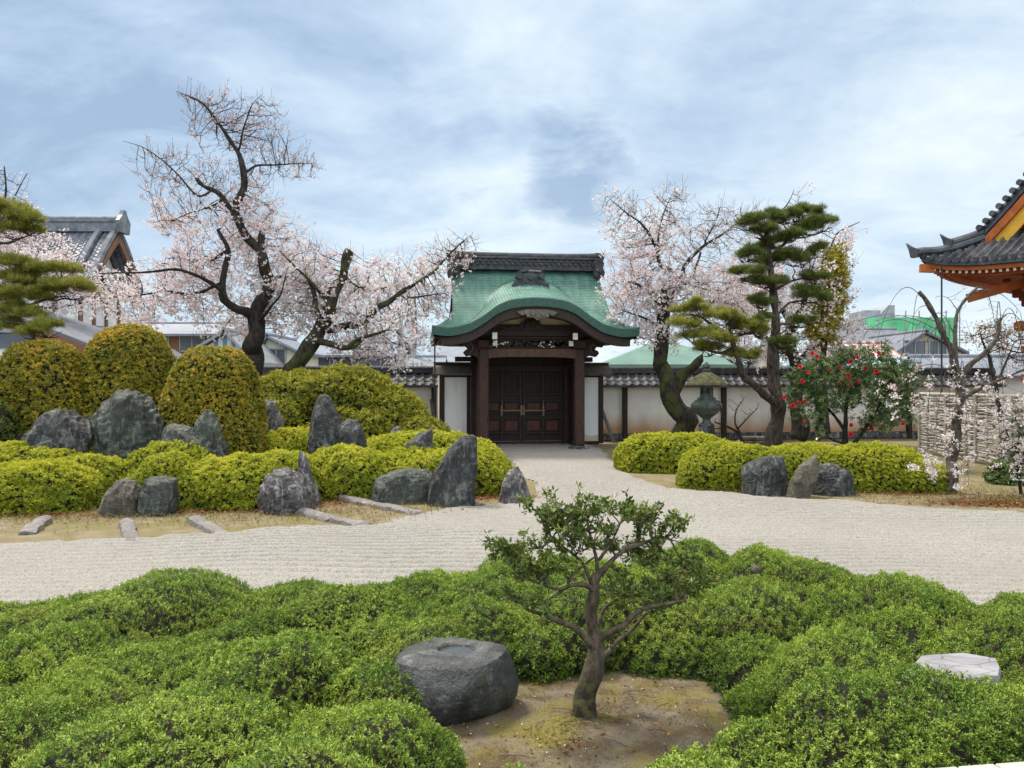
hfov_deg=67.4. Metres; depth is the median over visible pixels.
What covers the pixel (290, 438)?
azalea
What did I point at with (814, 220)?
pine tree
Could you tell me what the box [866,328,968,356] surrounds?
house
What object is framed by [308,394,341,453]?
standing rock
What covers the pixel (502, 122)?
sky
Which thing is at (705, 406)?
bronze lantern
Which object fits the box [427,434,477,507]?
standing rock
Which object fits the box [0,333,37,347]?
window
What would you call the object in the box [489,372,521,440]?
door
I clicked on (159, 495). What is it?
garden rock
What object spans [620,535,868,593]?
clipped shrub
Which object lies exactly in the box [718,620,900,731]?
clipped shrub
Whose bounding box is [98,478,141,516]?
garden rock
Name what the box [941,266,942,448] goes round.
metal rod
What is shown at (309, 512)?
edging stone
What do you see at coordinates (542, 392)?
door
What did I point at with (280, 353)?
window
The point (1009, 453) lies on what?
flowering shrub
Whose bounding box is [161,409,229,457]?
boulder
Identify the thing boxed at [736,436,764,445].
stone block
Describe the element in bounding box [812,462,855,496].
garden rock
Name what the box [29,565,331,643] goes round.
clipped shrub
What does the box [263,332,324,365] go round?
house
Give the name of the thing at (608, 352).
house
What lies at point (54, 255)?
cherry tree
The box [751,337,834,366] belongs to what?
house
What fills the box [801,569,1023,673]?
clipped shrub
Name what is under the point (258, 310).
cherry tree
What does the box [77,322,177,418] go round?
topiary dome
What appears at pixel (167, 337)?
window
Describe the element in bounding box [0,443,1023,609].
gravel
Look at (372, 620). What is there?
clipped shrub
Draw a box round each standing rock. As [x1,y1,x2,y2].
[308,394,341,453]
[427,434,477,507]
[786,454,819,498]
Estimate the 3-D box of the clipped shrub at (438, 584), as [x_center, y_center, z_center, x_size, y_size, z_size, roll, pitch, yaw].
[0.048,1.846,7.052,2.812,0.508,1.891,0,0,-21]
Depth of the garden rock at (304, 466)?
13.27 m
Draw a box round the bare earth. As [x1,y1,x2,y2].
[429,670,739,767]
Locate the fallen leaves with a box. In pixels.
[68,521,1011,767]
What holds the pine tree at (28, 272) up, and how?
on the ground
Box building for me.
[839,305,959,346]
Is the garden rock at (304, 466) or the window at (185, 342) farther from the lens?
the window at (185, 342)
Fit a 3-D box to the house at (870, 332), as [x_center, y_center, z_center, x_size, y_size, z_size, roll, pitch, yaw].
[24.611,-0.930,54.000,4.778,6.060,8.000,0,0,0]
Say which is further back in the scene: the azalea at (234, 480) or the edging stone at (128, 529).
the azalea at (234, 480)
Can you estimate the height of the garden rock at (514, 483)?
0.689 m
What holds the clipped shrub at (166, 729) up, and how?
on the ground
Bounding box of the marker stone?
[750,564,761,579]
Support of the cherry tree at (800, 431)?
on the ground
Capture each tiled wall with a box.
[260,366,437,418]
[603,367,1005,442]
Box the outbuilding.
[0,312,104,357]
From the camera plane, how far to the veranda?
2.77 m
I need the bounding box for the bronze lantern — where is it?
[686,362,726,437]
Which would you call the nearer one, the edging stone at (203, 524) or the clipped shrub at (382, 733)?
the clipped shrub at (382, 733)
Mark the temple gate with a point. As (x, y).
(530, 332)
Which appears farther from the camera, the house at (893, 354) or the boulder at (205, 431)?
the house at (893, 354)
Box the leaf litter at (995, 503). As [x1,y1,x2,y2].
[0,486,1023,520]
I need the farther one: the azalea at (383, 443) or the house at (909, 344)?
the house at (909, 344)
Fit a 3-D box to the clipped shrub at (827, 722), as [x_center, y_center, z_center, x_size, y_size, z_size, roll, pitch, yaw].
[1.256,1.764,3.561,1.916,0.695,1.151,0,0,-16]
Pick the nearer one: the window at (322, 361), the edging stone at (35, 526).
the edging stone at (35, 526)
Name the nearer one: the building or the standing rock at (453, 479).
the standing rock at (453, 479)
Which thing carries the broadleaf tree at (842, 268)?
on the ground
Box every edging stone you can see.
[18,515,52,534]
[118,518,138,540]
[187,515,227,533]
[295,507,333,521]
[329,516,372,525]
[337,494,379,507]
[374,503,420,514]
[475,501,484,505]
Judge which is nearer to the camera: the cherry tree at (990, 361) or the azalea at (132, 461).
the azalea at (132, 461)
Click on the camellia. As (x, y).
(834, 364)
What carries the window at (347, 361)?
in the house at (323, 350)
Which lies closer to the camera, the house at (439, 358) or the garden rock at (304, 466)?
the garden rock at (304, 466)
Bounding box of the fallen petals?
[148,484,977,764]
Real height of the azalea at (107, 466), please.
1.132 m
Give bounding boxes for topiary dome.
[0,338,85,433]
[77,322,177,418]
[157,344,268,457]
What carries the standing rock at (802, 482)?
on the ground
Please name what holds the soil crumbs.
on the bare earth
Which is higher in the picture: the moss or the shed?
the shed
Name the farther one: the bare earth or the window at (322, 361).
the window at (322, 361)
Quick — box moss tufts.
[0,481,1023,534]
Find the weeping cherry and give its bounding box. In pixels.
[836,284,1023,493]
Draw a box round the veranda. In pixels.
[943,762,1023,767]
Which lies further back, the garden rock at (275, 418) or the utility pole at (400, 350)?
the utility pole at (400, 350)
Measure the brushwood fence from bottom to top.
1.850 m
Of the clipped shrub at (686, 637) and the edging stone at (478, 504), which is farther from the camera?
the edging stone at (478, 504)
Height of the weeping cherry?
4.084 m
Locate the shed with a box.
[176,327,283,365]
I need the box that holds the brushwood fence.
[918,392,1023,463]
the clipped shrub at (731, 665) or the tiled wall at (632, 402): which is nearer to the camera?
the clipped shrub at (731, 665)
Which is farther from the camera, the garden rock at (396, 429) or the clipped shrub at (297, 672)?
the garden rock at (396, 429)
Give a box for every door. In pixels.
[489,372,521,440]
[522,372,562,440]
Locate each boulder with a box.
[21,408,93,454]
[87,389,165,458]
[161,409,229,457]
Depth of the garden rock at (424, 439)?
15.11 m
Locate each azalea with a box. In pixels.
[0,439,123,488]
[0,457,109,515]
[115,439,210,480]
[126,450,197,502]
[178,447,323,511]
[263,426,309,456]
[309,442,394,500]
[366,428,513,468]
[384,444,510,496]
[612,430,721,473]
[675,438,950,494]
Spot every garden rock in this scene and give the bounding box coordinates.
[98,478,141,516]
[136,475,178,516]
[257,467,316,515]
[265,398,283,433]
[297,451,320,505]
[335,419,366,450]
[371,467,431,504]
[390,426,400,433]
[405,428,433,451]
[498,466,529,503]
[740,455,787,495]
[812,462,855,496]
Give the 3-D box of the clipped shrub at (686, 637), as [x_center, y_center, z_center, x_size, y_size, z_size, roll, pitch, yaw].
[1.025,1.763,6.042,3.203,0.698,1.598,0,0,0]
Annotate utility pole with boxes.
[384,305,414,365]
[403,311,426,357]
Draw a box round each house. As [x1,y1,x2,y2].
[145,321,247,353]
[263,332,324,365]
[317,341,410,365]
[405,355,447,418]
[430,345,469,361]
[588,336,681,362]
[601,341,750,366]
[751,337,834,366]
[804,341,902,366]
[833,328,898,340]
[843,357,906,366]
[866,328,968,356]
[900,354,1023,417]
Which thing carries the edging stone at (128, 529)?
on the ground
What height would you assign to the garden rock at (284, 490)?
0.806 m
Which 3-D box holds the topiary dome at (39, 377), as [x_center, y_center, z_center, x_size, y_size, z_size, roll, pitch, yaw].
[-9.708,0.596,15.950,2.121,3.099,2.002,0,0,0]
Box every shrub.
[0,400,26,441]
[0,589,152,646]
[0,619,242,719]
[0,681,526,767]
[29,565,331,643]
[145,627,426,726]
[183,580,476,668]
[284,696,468,767]
[379,551,638,611]
[445,555,831,684]
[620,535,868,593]
[643,662,959,767]
[698,605,1023,694]
[700,395,759,443]
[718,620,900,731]
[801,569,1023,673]
[837,658,1023,767]
[981,458,1023,485]
[986,403,1023,494]
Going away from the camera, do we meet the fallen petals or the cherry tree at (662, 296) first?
the fallen petals
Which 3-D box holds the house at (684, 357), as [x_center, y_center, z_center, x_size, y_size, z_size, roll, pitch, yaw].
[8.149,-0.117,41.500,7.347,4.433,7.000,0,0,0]
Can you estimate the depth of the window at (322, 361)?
48.37 m
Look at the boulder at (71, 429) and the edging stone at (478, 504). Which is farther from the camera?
the boulder at (71, 429)
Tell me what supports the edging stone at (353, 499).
on the ground
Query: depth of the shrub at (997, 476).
16.05 m
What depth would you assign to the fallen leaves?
4.52 m
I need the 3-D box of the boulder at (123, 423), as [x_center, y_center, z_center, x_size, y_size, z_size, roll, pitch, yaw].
[-7.387,1.134,14.820,1.663,2.092,1.322,0,0,0]
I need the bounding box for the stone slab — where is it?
[904,653,1000,689]
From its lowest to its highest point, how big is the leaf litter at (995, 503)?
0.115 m
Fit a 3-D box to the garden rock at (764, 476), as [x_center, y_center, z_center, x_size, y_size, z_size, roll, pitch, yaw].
[4.817,1.762,14.670,0.883,0.785,0.619,0,0,0]
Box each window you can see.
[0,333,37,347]
[165,336,169,345]
[179,336,204,351]
[269,348,286,364]
[318,353,342,365]
[342,353,366,365]
[367,353,393,365]
[904,340,926,356]
[928,340,946,353]
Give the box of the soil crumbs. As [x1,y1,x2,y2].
[447,671,713,766]
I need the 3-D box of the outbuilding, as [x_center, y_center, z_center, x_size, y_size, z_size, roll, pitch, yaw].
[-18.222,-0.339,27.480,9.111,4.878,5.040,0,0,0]
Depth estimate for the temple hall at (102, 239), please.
36.67 m
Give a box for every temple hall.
[0,210,182,357]
[906,172,1023,381]
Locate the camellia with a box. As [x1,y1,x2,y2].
[778,338,931,446]
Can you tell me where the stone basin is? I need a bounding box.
[393,637,519,726]
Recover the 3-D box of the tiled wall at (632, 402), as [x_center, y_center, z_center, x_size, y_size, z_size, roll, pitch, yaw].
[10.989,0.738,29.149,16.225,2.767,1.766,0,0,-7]
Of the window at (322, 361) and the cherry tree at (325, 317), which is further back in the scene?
the window at (322, 361)
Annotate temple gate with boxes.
[430,250,639,448]
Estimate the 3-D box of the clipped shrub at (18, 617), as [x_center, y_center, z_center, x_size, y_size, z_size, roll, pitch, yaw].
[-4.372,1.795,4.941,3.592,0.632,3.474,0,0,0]
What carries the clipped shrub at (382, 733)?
on the ground
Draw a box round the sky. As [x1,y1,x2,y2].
[0,0,1023,361]
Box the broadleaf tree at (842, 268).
[796,239,856,433]
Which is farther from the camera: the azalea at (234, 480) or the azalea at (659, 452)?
the azalea at (659, 452)
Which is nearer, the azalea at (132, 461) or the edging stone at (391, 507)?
the edging stone at (391, 507)
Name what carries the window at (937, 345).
in the house at (909, 344)
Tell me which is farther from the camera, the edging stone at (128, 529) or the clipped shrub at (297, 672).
the edging stone at (128, 529)
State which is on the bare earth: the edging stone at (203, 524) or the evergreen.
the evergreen
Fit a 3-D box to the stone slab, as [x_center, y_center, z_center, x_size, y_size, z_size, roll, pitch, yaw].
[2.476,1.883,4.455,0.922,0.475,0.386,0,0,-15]
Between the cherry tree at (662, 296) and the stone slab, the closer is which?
the stone slab
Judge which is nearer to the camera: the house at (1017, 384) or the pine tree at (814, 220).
the pine tree at (814, 220)
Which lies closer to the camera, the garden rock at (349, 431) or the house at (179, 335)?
the garden rock at (349, 431)
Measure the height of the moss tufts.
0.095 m
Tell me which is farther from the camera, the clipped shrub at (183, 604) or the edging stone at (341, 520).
the edging stone at (341, 520)
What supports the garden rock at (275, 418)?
on the ground
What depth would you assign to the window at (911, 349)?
44.28 m
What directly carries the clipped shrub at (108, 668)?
on the ground
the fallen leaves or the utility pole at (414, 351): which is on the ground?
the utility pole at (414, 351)
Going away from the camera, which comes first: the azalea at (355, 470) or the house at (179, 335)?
the azalea at (355, 470)
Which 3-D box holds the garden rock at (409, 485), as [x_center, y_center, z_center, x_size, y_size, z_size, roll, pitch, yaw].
[-1.994,1.833,13.775,1.178,0.639,0.872,0,0,0]
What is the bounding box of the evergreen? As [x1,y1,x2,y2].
[480,480,722,719]
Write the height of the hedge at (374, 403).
2.796 m
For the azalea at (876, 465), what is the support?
on the ground
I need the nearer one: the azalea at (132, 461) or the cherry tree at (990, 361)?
the azalea at (132, 461)
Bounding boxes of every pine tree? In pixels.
[0,195,102,340]
[664,201,840,446]
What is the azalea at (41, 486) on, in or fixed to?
on the ground
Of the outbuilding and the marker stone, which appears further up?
the outbuilding
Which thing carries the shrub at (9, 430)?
on the ground
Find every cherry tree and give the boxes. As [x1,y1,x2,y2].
[0,166,142,321]
[85,77,326,376]
[249,222,486,378]
[592,174,772,433]
[707,181,881,441]
[957,311,1023,463]
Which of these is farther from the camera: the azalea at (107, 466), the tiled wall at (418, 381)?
the tiled wall at (418, 381)
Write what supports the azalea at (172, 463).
on the ground
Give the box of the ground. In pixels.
[0,438,1023,543]
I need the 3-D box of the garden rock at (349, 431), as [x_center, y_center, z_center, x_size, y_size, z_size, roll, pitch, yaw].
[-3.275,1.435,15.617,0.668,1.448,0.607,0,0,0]
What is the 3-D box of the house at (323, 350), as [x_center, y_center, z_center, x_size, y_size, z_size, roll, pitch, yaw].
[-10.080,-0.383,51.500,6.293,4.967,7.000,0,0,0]
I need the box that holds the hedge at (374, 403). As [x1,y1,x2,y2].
[260,361,451,438]
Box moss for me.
[431,672,712,767]
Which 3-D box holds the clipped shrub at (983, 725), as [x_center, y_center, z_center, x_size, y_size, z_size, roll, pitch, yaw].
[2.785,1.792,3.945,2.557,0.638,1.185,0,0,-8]
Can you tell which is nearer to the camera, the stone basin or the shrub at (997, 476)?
the stone basin
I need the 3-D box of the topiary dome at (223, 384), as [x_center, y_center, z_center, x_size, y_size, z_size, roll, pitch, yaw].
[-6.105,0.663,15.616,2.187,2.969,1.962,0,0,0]
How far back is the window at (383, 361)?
48.37 m
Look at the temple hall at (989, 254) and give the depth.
25.36 m
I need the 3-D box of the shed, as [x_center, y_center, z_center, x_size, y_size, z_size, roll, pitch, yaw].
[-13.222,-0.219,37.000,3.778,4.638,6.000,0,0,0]
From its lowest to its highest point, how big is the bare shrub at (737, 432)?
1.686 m
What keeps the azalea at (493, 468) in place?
on the ground

